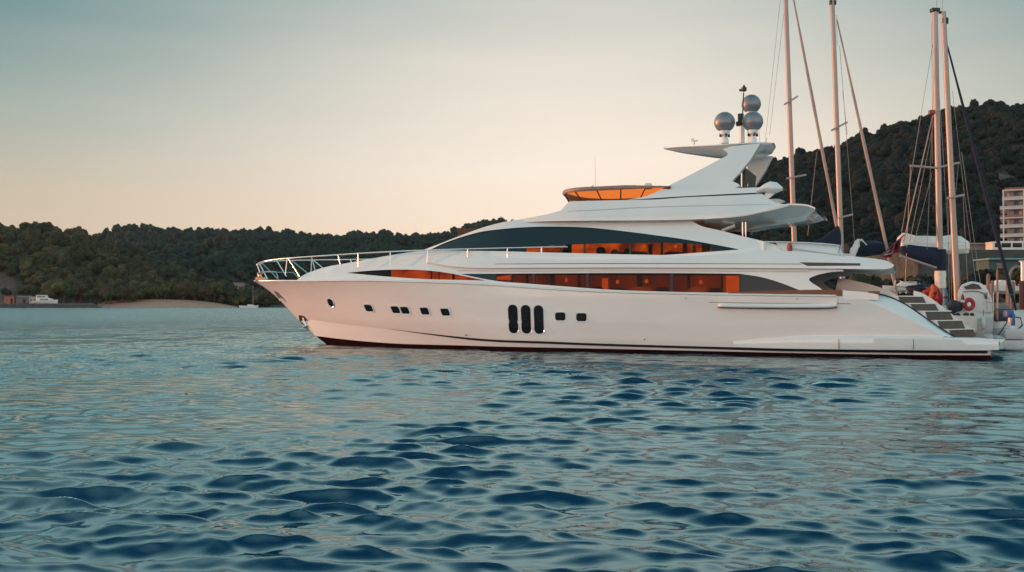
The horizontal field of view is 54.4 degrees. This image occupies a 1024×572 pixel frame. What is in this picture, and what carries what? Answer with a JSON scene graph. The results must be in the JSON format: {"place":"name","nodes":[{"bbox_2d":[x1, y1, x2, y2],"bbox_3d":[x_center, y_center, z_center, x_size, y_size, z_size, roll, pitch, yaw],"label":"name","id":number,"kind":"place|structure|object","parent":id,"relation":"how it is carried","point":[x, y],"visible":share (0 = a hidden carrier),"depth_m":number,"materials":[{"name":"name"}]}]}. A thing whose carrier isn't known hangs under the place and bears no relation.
{"place":"outdoors","nodes":[
{"label":"outdoors","id":0,"kind":"place"},
{"bbox_2d":[0,272,17,302],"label":"bare slope","id":1,"kind":"structure","parent":0,"point":[9,283],"depth_m":436.44,"materials":[{"name":"grey stone"}]},
{"bbox_2d":[0,302,100,307],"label":"quay","id":2,"kind":"structure","parent":0,"point":[57,305],"depth_m":385.27,"materials":[{"name":"concrete"}]},
{"bbox_2d":[4,296,15,303],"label":"kiosk","id":3,"kind":"object","parent":2,"relation":"on","point":[9,299],"visible":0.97,"depth_m":389.46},
{"bbox_2d":[16,296,28,303],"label":"shed","id":4,"kind":"structure","parent":2,"relation":"on","point":[22,299],"depth_m":389.96,"materials":[{"name":"grey wood"}]},
{"bbox_2d":[28,296,35,303],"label":"shed","id":5,"kind":"structure","parent":2,"relation":"on","point":[32,298],"depth_m":389.46,"materials":[{"name":"white"}]},
{"bbox_2d":[31,295,57,303],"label":"motor cruiser","id":6,"kind":"object","parent":2,"relation":"on","point":[42,299],"visible":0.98,"depth_m":388.04,"materials":[{"name":"white"}]},
{"bbox_2d":[38,288,55,297],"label":"tree","id":7,"kind":"object","parent":2,"relation":"on","point":[49,292],"visible":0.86,"depth_m":404.55,"materials":[{"name":"green plant"}]},
{"bbox_2d":[53,289,62,302],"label":"tree","id":8,"kind":"object","parent":2,"relation":"on","point":[60,294],"visible":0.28,"depth_m":409.07,"materials":[{"name":"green plant"}]},
{"bbox_2d":[51,279,75,302],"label":"tree","id":9,"kind":"object","parent":2,"relation":"on","point":[63,287],"visible":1,"depth_m":403.27,"materials":[{"name":"green plant"}]},
{"bbox_2d":[65,284,77,302],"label":"tree","id":10,"kind":"object","parent":2,"relation":"on","point":[74,296],"visible":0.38,"depth_m":410.18,"materials":[{"name":"green plant"}]},
{"bbox_2d":[0,236,286,307],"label":"hill","id":11,"kind":"structure","parent":0,"point":[68,300],"depth_m":423.39,"materials":[{"name":"soil"}]},
{"bbox_2d":[72,280,90,302],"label":"tree","id":12,"kind":"object","parent":11,"relation":"on","point":[80,287],"visible":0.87,"depth_m":409.16,"materials":[{"name":"green plant"}]},
{"bbox_2d":[125,280,140,286],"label":"tree","id":13,"kind":"object","parent":11,"relation":"on","point":[136,282],"visible":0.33,"depth_m":417.76,"materials":[{"name":"green plant"}]},
{"bbox_2d":[0,221,279,305],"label":"hill woodland","id":14,"kind":"object","parent":11,"relation":"on","point":[55,254],"visible":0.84,"depth_m":458.55,"materials":[{"name":"green plant"}]},
{"bbox_2d":[138,285,151,298],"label":"tree","id":15,"kind":"object","parent":11,"relation":"on","point":[146,288],"visible":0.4,"depth_m":417.05,"materials":[{"name":"green plant"}]},
{"bbox_2d":[139,280,150,298],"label":"tree","id":16,"kind":"object","parent":11,"relation":"on","point":[144,282],"visible":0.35,"depth_m":419.19,"materials":[{"name":"green plant"}]},
{"bbox_2d":[145,281,157,297],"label":"tree","id":17,"kind":"object","parent":11,"relation":"on","point":[151,285],"visible":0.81,"depth_m":418.65,"materials":[{"name":"green plant"}]},
{"bbox_2d":[157,280,172,298],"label":"tree","id":18,"kind":"object","parent":11,"relation":"on","point":[165,288],"visible":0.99,"depth_m":417.74,"materials":[{"name":"green plant"}]},
{"bbox_2d":[172,291,190,299],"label":"tree","id":19,"kind":"object","parent":11,"relation":"on","point":[185,294],"visible":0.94,"depth_m":420.71,"materials":[{"name":"green plant"}]},
{"bbox_2d":[175,279,189,299],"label":"tree","id":20,"kind":"object","parent":11,"relation":"on","point":[183,286],"visible":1,"depth_m":419.27,"materials":[{"name":"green plant"}]},
{"bbox_2d":[188,284,198,300],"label":"tree","id":21,"kind":"object","parent":11,"relation":"on","point":[193,289],"visible":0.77,"depth_m":420.24,"materials":[{"name":"green plant"}]},
{"bbox_2d":[192,281,203,300],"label":"tree","id":22,"kind":"object","parent":11,"relation":"on","point":[199,283],"visible":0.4,"depth_m":424.03,"materials":[{"name":"green plant"}]},
{"bbox_2d":[197,284,213,300],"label":"tree","id":23,"kind":"object","parent":11,"relation":"on","point":[203,290],"visible":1,"depth_m":416.84,"materials":[{"name":"green plant"}]},
{"bbox_2d":[209,280,224,301],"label":"tree","id":24,"kind":"object","parent":11,"relation":"on","point":[213,286],"visible":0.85,"depth_m":419.98,"materials":[{"name":"green plant"}]},
{"bbox_2d":[215,285,232,296],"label":"tree","id":25,"kind":"object","parent":11,"relation":"on","point":[220,290],"visible":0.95,"depth_m":420.53,"materials":[{"name":"green plant"}]},
{"bbox_2d":[233,283,244,288],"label":"villa","id":26,"kind":"object","parent":11,"relation":"on","point":[240,285],"visible":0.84,"depth_m":449.65,"materials":[{"name":"white"}]},
{"bbox_2d":[97,299,237,307],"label":"beach","id":27,"kind":"structure","parent":0,"point":[152,303],"depth_m":405.64,"materials":[{"name":"beige sand"}]},
{"bbox_2d":[82,288,96,302],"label":"tree","id":28,"kind":"object","parent":27,"relation":"on","point":[88,293],"visible":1,"depth_m":408.28,"materials":[{"name":"green plant"}]},
{"bbox_2d":[91,284,99,303],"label":"tree","id":29,"kind":"object","parent":27,"relation":"on","point":[96,295],"visible":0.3,"depth_m":412.52,"materials":[{"name":"green plant"}]},
{"bbox_2d":[93,285,101,302],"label":"tree","id":30,"kind":"object","parent":27,"relation":"on","point":[96,288],"visible":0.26,"depth_m":410.14,"materials":[{"name":"green plant"}]},
{"bbox_2d":[97,281,114,303],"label":"tree","id":31,"kind":"object","parent":27,"relation":"on","point":[105,287],"visible":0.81,"depth_m":403.94,"materials":[{"name":"green plant"}]},
{"bbox_2d":[101,288,119,303],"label":"tree","id":32,"kind":"object","parent":27,"relation":"on","point":[110,294],"visible":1,"depth_m":403.57,"materials":[{"name":"green plant"}]},
{"bbox_2d":[113,283,121,301],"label":"tree","id":33,"kind":"object","parent":27,"relation":"on","point":[116,284],"visible":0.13,"depth_m":413.38,"materials":[{"name":"green plant"}]},
{"bbox_2d":[115,285,128,302],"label":"tree","id":34,"kind":"object","parent":27,"relation":"on","point":[118,287],"visible":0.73,"depth_m":408.35,"materials":[{"name":"green plant"}]},
{"bbox_2d":[119,284,138,301],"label":"tree","id":35,"kind":"object","parent":27,"relation":"on","point":[131,288],"visible":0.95,"depth_m":407.69,"materials":[{"name":"green plant"}]},
{"bbox_2d":[125,288,145,301],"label":"tree","id":36,"kind":"object","parent":27,"relation":"on","point":[140,292],"visible":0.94,"depth_m":408.73,"materials":[{"name":"green plant"}]},
{"bbox_2d":[174,242,403,304],"bbox_3d":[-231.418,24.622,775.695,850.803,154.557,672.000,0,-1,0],"label":"hill","id":37,"kind":"structure","parent":0,"point":[234,278],"depth_m":499.65,"materials":[{"name":"green plant"}]},
{"bbox_2d":[95,217,513,290],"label":"hill woodland","id":38,"kind":"object","parent":37,"relation":"on","point":[222,252],"visible":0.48,"depth_m":627.27,"materials":[{"name":"green plant"}]},
{"bbox_2d":[0,308,1023,571],"bbox_3d":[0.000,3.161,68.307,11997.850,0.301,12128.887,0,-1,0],"label":"water","id":39,"kind":"structure","parent":0,"point":[208,440],"depth_m":12.90,"materials":[{"name":"blue liquid"}]},
{"bbox_2d":[239,287,258,307],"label":"moored sailboat","id":40,"kind":"object","parent":39,"relation":"on","point":[250,305],"visible":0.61,"depth_m":379.28,"materials":[{"name":"metal"}]},
{"bbox_2d":[254,85,1005,359],"bbox_3d":[2.709,-2.388,43.708,33.888,11.646,7.108,0,-1,22],"label":"motor yacht","id":41,"kind":"object","parent":39,"relation":"on","point":[688,264],"visible":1,"depth_m":39.62,"materials":[{"name":"paint"}]},
{"bbox_2d":[351,270,484,280],"bbox_3d":[-4.393,-0.463,43.481,7.505,0.540,0.315,-1,-1,30],"label":"saloon window","id":42,"kind":"structure","parent":41,"relation":"in","point":[417,274],"depth_m":43.22,"materials":[{"name":"orange glass"}]},
{"bbox_2d":[507,304,518,333],"bbox_3d":[0.058,1.365,41.128,0.511,1.258,0.199,0,-1,22],"label":"hull window","id":43,"kind":"structure","parent":41,"relation":"in","point":[512,312],"depth_m":41.10,"materials":[{"name":"black glass"}]},
{"bbox_2d":[520,304,531,334],"bbox_3d":[0.585,1.370,40.902,0.504,1.253,0.178,0,-1,22],"label":"hull window","id":44,"kind":"structure","parent":41,"relation":"in","point":[525,313],"depth_m":40.87,"materials":[{"name":"black glass"}]},
{"bbox_2d":[533,304,544,334],"bbox_3d":[1.104,1.376,40.688,0.499,1.247,0.169,0,-1,22],"label":"hull window","id":45,"kind":"structure","parent":41,"relation":"in","point":[538,312],"depth_m":40.66,"materials":[{"name":"black glass"}]},
{"bbox_2d":[433,227,737,254],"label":"wheelhouse window","id":46,"kind":"structure","parent":41,"relation":"in","point":[577,239],"depth_m":40.70,"materials":[{"name":"black glass"}]},
{"bbox_2d":[463,273,797,292],"bbox_3d":[4.230,-0.140,39.588,14.062,0.979,0.178,0,-1,22],"label":"saloon window","id":47,"kind":"structure","parent":41,"relation":"in","point":[661,282],"depth_m":39.05,"materials":[{"name":"orange glass"}]},
{"bbox_2d":[877,235,904,258],"bbox_3d":[14.335,-1.456,37.743,1.040,0.971,0.450,0,-1,22],"label":"ensign flag","id":48,"kind":"object","parent":41,"relation":"attached to","point":[891,249],"visible":1,"depth_m":37.75,"materials":[{"name":"red fabric"}]},
{"bbox_2d":[765,0,837,241],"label":"sailing yacht","id":49,"kind":"object","parent":39,"relation":"on","point":[791,177],"visible":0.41,"depth_m":55.09,"materials":[{"name":"metal"}]},
{"bbox_2d":[813,0,897,295],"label":"sailing yacht","id":50,"kind":"object","parent":39,"relation":"on","point":[835,235],"visible":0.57,"depth_m":51.06,"materials":[{"name":"metal"}]},
{"bbox_2d":[894,0,1023,333],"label":"sailing yacht","id":51,"kind":"object","parent":39,"relation":"on","point":[978,293],"visible":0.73,"depth_m":44.96,"materials":[{"name":"metal"}]},
{"bbox_2d":[946,299,961,312],"bbox_3d":[19.378,0.904,43.596,0.700,0.643,0.541,0,-1,0],"label":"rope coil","id":52,"kind":"object","parent":51,"relation":"on","point":[953,306],"visible":0.92,"depth_m":43.41,"materials":[{"name":"blue fabric"}]},
{"bbox_2d":[961,294,964,308],"bbox_3d":[19.639,0.673,43.397,0.159,0.687,0.164,0,-1,0],"label":"fender","id":53,"kind":"object","parent":51,"relation":"hanging from","point":[962,300],"visible":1,"depth_m":43.34,"materials":[{"name":"white plastic"}]},
{"bbox_2d":[964,298,974,310],"bbox_3d":[20.035,0.801,43.643,0.540,0.594,0.162,0,-1,0],"label":"lifebuoy","id":54,"kind":"object","parent":51,"relation":"hanging from","point":[967,303],"visible":1,"depth_m":43.57,"materials":[{"name":"red plastic"}]},
{"bbox_2d":[896,2,1023,313],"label":"sailing yacht","id":55,"kind":"object","parent":39,"relation":"on","point":[930,251],"visible":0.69,"depth_m":48.01,"materials":[{"name":"metal"}]},
{"bbox_2d":[905,284,930,293],"bbox_3d":[19.514,0.140,47.578,1.332,0.518,1.113,0,-1,0],"label":"covered dinghy","id":56,"kind":"object","parent":55,"relation":"on","point":[916,287],"visible":0.69,"depth_m":47.33,"materials":[{"name":"blue fabric"}]},
{"bbox_2d":[922,287,929,293],"bbox_3d":[19.698,0.224,47.212,0.537,0.360,0.461,0,-1,0],"label":"sail bag","id":57,"kind":"object","parent":55,"relation":"on","point":[927,290],"visible":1,"depth_m":47.05,"materials":[{"name":"orange fabric"}]},
{"bbox_2d":[928,284,939,300],"bbox_3d":[19.922,0.365,47.001,0.509,0.894,0.509,0,-1,0],"label":"sail bag","id":58,"kind":"object","parent":55,"relation":"on","point":[932,291],"visible":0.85,"depth_m":46.84,"materials":[{"name":"orange fabric"}]},
{"bbox_2d":[935,288,942,304],"bbox_3d":[20.050,0.619,46.791,0.360,1.018,0.328,0,-1,0],"label":"life jacket","id":59,"kind":"object","parent":55,"relation":"hanging from","point":[939,298],"visible":0.64,"depth_m":46.68,"materials":[{"name":"red fabric"}]},
{"bbox_2d":[943,288,948,304],"bbox_3d":[20.112,0.526,46.198,0.254,0.892,0.254,0,-1,0],"label":"jerrycan","id":60,"kind":"object","parent":55,"relation":"on","point":[945,297],"visible":0.91,"depth_m":46.12,"materials":[{"name":"blue plastic"}]},
{"bbox_2d":[1018,281,1023,309],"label":"timber screen","id":61,"kind":"object","parent":55,"relation":"attached to","point":[1021,294],"visible":0.57,"depth_m":49.96,"materials":[{"name":"brown wood"}]},
{"bbox_2d":[954,315,976,332],"bbox_3d":[20.185,2.262,44.518,1.117,1.939,3.918,0,-1,25],"label":"boat hull","id":62,"kind":"object","parent":39,"relation":"on","point":[970,321],"visible":0.21,"depth_m":42.98,"materials":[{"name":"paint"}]},
{"bbox_2d":[981,310,986,329],"bbox_3d":[20.261,1.445,42.782,0.230,0.852,0.230,0,-1,0],"label":"fender","id":63,"kind":"object","parent":62,"relation":"hanging from","point":[983,322],"visible":1,"depth_m":42.71,"materials":[{"name":"white plastic"}]},
{"bbox_2d":[986,274,989,291],"bbox_3d":[28.660,1.534,59.983,0.286,4.554,0.236,0,-1,0],"label":"mooring pile","id":64,"kind":"object","parent":39,"relation":"in","point":[988,281],"visible":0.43,"depth_m":59.92,"materials":[{"name":"wood"}]},
{"bbox_2d":[990,280,993,306],"bbox_3d":[27.947,1.728,57.979,0.262,4.100,0.217,0,-1,0],"label":"mooring pile","id":65,"kind":"object","parent":39,"relation":"in","point":[992,288],"visible":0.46,"depth_m":57.92,"materials":[{"name":"brown wood"}]},
{"bbox_2d":[996,269,997,307],"bbox_3d":[30.677,1.398,62.985,0.198,4.926,0.138,0,-1,0],"label":"mooring pile","id":66,"kind":"object","parent":39,"relation":"in","point":[996,285],"visible":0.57,"depth_m":62.97,"materials":[{"name":"wood"}]},
{"bbox_2d":[993,328,1023,349],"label":"mooring pontoon","id":67,"kind":"object","parent":39,"relation":"on","point":[1014,338],"visible":0.64,"depth_m":41.20,"materials":[{"name":"plastic"}]},
{"bbox_2d":[993,308,1011,320],"bbox_3d":[20.934,1.235,42.485,0.620,0.550,0.450,0,-1,0],"label":"winch box","id":68,"kind":"object","parent":67,"relation":"on","point":[997,314],"visible":0.83,"depth_m":42.27,"materials":[{"name":"blue"}]},
{"bbox_2d":[993,320,998,327],"bbox_3d":[20.784,1.445,42.782,0.230,0.852,0.230,0,-1,0],"label":"fender","id":69,"kind":"object","parent":68,"relation":"hanging from","point":[995,324],"visible":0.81,"depth_m":42.70,"materials":[{"name":"white plastic"}]},
{"bbox_2d":[1003,310,1022,327],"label":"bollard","id":70,"kind":"object","parent":67,"relation":"on","point":[1010,315],"visible":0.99,"depth_m":41.46,"materials":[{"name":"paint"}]},
{"bbox_2d":[1010,281,1014,309],"bbox_3d":[26.104,1.709,51.979,0.300,3.936,0.256,0,-1,0],"label":"mooring pile","id":71,"kind":"object","parent":39,"relation":"in","point":[1013,287],"visible":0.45,"depth_m":51.91,"materials":[{"name":"brown wood"}]},
{"bbox_2d":[0,0,1023,235],"label":"sky","id":72,"kind":"structure","parent":0,"point":[340,117],"materials":[{"name":"beige"}]},
{"bbox_2d":[882,281,916,292],"bbox_3d":[22.810,0.064,58.007,2.400,0.672,0.768,0,-1,5],"label":"boat","id":73,"kind":"object","parent":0,"point":[891,288],"visible":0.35,"depth_m":57.79,"materials":[{"name":"white plastic"}]},
{"bbox_2d":[813,114,1023,242],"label":"marina hill","id":74,"kind":"structure","parent":0,"point":[1002,168],"depth_m":406.18,"materials":[{"name":"green plant"}]},
{"bbox_2d":[751,99,1023,289],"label":"marina hill woodland","id":75,"kind":"object","parent":74,"relation":"on","point":[892,174],"visible":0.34,"depth_m":350.99,"materials":[{"name":"green plant"}]},
{"bbox_2d":[1000,187,1023,240],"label":"hotel","id":76,"kind":"structure","parent":74,"relation":"on","point":[1013,210],"depth_m":239.73,"materials":[{"name":"white concrete"}]},
{"bbox_2d":[1007,229,1013,233],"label":"window","id":77,"kind":"structure","parent":76,"relation":"in","point":[1008,230],"depth_m":240.71,"materials":[{"name":"grey glass"}]},
{"bbox_2d":[995,174,1014,180],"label":"bare slope","id":78,"kind":"structure","parent":0,"point":[1001,176],"depth_m":366.75,"materials":[{"name":"grey stone"}]},
{"bbox_2d":[994,303,1018,309],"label":"marina quay","id":79,"kind":"structure","parent":0,"point":[1002,305],"depth_m":64.04,"materials":[{"name":"concrete"}]},
{"bbox_2d":[848,274,873,284],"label":"shrub","id":80,"kind":"object","parent":79,"relation":"on","point":[863,279],"visible":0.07,"depth_m":82.77,"materials":[{"name":"green plant"}]},
{"bbox_2d":[849,274,878,278],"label":"tree","id":81,"kind":"object","parent":79,"relation":"on","point":[873,277],"visible":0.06,"depth_m":125.56,"materials":[{"name":"green plant"}]},
{"bbox_2d":[871,279,883,285],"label":"shrub","id":82,"kind":"object","parent":79,"relation":"on","point":[876,282],"visible":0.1,"depth_m":94.59,"materials":[{"name":"green plant"}]},
{"bbox_2d":[877,278,908,293],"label":"shrub","id":83,"kind":"object","parent":79,"relation":"on","point":[888,283],"visible":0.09,"depth_m":86.02,"materials":[{"name":"green plant"}]},
{"bbox_2d":[889,274,929,284],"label":"shrub","id":84,"kind":"object","parent":79,"relation":"on","point":[910,277],"visible":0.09,"depth_m":91.56,"materials":[{"name":"green plant"}]},
{"bbox_2d":[898,279,931,296],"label":"shrub","id":85,"kind":"object","parent":79,"relation":"on","point":[910,294],"visible":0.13,"depth_m":84.07,"materials":[{"name":"green plant"}]},
{"bbox_2d":[915,273,934,284],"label":"shrub","id":86,"kind":"object","parent":79,"relation":"on","point":[929,279],"visible":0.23,"depth_m":106.60,"materials":[{"name":"green plant"}]},
{"bbox_2d":[864,250,1023,302],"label":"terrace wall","id":87,"kind":"structure","parent":79,"relation":"on","point":[903,265],"depth_m":112.08,"materials":[{"name":"stone"}]},
{"bbox_2d":[969,243,985,249],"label":"boathouse","id":88,"kind":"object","parent":87,"relation":"on","point":[980,246],"visible":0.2,"depth_m":119.52,"materials":[{"name":"beige"}]},
{"bbox_2d":[985,241,1023,249],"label":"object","id":89,"kind":"structure","parent":87,"relation":"on","point":[1012,245],"depth_m":114.99,"materials":[{"name":"paint"}]},
{"bbox_2d":[1002,243,1010,246],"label":"window","id":90,"kind":"structure","parent":89,"relation":"in","point":[1003,244],"depth_m":114.99,"materials":[{"name":"black glass"}]},
{"bbox_2d":[1013,243,1021,246],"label":"window","id":91,"kind":"structure","parent":89,"relation":"in","point":[1014,244],"depth_m":114.90,"materials":[{"name":"black glass"}]},
{"bbox_2d":[947,287,953,301],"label":"shrub","id":92,"kind":"object","parent":79,"relation":"on","point":[949,291],"visible":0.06,"depth_m":85.90,"materials":[{"name":"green plant"}]},
{"bbox_2d":[946,278,961,290],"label":"shrub","id":93,"kind":"object","parent":79,"relation":"on","point":[948,283],"visible":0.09,"depth_m":99.59,"materials":[{"name":"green plant"}]},
{"bbox_2d":[952,278,979,296],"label":"shrub","id":94,"kind":"object","parent":79,"relation":"on","point":[969,280],"visible":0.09,"depth_m":80.14,"materials":[{"name":"green plant"}]},
{"bbox_2d":[952,274,1000,302],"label":"shrub","id":95,"kind":"object","parent":79,"relation":"on","point":[966,276],"visible":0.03,"depth_m":83.94,"materials":[{"name":"green plant"}]},
{"bbox_2d":[965,269,995,284],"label":"shrub","id":96,"kind":"object","parent":79,"relation":"on","point":[982,274],"visible":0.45,"depth_m":80.96,"materials":[{"name":"green plant"}]},
{"bbox_2d":[973,258,1023,272],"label":"market stall","id":97,"kind":"object","parent":79,"relation":"on","point":[989,263],"visible":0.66,"depth_m":98.59,"materials":[{"name":"teal"}]},
{"bbox_2d":[996,263,1002,268],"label":"window","id":98,"kind":"structure","parent":97,"relation":"in","point":[998,265],"depth_m":98.52,"materials":[{"name":"grey"}]},
{"bbox_2d":[992,268,1004,299],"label":"shrub","id":99,"kind":"object","parent":79,"relation":"on","point":[1001,275],"visible":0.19,"depth_m":89.31,"materials":[{"name":"green plant"}]},
{"bbox_2d":[984,280,1018,293],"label":"boat","id":100,"kind":"object","parent":79,"relation":"on","point":[1001,286],"visible":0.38,"depth_m":69.65,"materials":[{"name":"white plastic"}]},
{"bbox_2d":[1000,269,1020,300],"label":"shrub","id":101,"kind":"object","parent":79,"relation":"on","point":[1016,275],"visible":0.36,"depth_m":84.34,"materials":[{"name":"green plant"}]},
{"bbox_2d":[1007,265,1020,305],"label":"pipe arch","id":102,"kind":"structure","parent":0,"point":[1010,275],"depth_m":57.95,"materials":[{"name":"grey metal"}]},
{"bbox_2d":[1019,261,1023,280],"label":"pale column","id":103,"kind":"structure","parent":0,"point":[1022,270],"depth_m":55.93,"materials":[{"name":"white paint"}]}
]}

